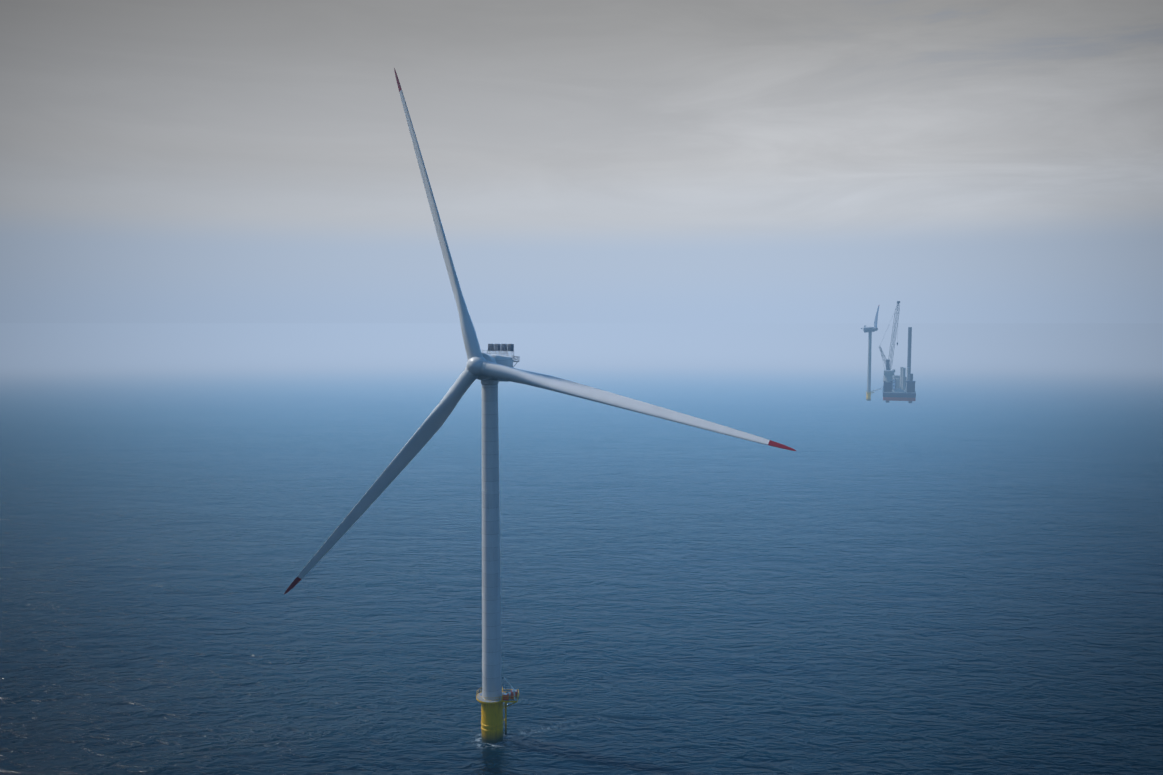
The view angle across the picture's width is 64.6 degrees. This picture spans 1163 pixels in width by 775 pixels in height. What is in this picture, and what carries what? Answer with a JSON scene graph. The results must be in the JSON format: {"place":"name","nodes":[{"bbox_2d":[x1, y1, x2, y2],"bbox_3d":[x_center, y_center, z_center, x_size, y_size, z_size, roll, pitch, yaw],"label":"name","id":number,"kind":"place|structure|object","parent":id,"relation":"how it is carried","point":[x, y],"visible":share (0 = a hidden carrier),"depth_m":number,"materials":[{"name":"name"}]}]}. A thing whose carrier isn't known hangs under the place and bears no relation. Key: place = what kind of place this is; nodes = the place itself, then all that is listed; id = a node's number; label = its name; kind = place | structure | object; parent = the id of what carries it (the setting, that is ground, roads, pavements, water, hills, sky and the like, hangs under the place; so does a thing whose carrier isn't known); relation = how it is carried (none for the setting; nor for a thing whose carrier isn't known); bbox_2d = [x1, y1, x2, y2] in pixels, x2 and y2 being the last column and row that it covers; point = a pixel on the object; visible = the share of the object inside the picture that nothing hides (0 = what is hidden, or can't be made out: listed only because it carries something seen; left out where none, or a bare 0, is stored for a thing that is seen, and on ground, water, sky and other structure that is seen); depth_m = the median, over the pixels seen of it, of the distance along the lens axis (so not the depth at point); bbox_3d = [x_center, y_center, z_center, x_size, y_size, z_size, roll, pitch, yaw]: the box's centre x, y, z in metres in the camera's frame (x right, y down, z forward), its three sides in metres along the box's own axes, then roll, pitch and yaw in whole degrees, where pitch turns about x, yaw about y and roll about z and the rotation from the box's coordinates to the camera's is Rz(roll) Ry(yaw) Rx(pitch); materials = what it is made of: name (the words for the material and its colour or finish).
{"place":"outdoors","nodes":[
{"label":"outdoors","id":0,"kind":"place"},
{"bbox_2d":[0,323,1162,774],"bbox_3d":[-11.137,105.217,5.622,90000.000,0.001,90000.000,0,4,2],"label":"sea water","id":1,"kind":"structure","parent":0,"point":[956,567],"depth_m":419.69,"materials":[{"name":"blue liquid"}]},
{"bbox_2d":[284,68,795,743],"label":"turbine","id":2,"kind":"object","parent":1,"relation":"on","point":[492,372],"visible":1,"depth_m":225.16,"materials":[{"name":"metal"}]},
{"bbox_2d":[862,306,878,400],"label":"turbine","id":3,"kind":"object","parent":1,"relation":"on","point":[870,330],"visible":1,"depth_m":1218.79,"materials":[{"name":"metal"}]},
{"bbox_2d":[873,301,915,402],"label":"jack up vessel","id":4,"kind":"object","parent":1,"relation":"on","point":[901,387],"visible":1,"depth_m":1191.74,"materials":[{"name":"grey metal"}]},
{"bbox_2d":[0,0,1162,322],"label":"sky","id":5,"kind":"structure","parent":0,"point":[162,161],"materials":[{"name":"grey"}]}
]}

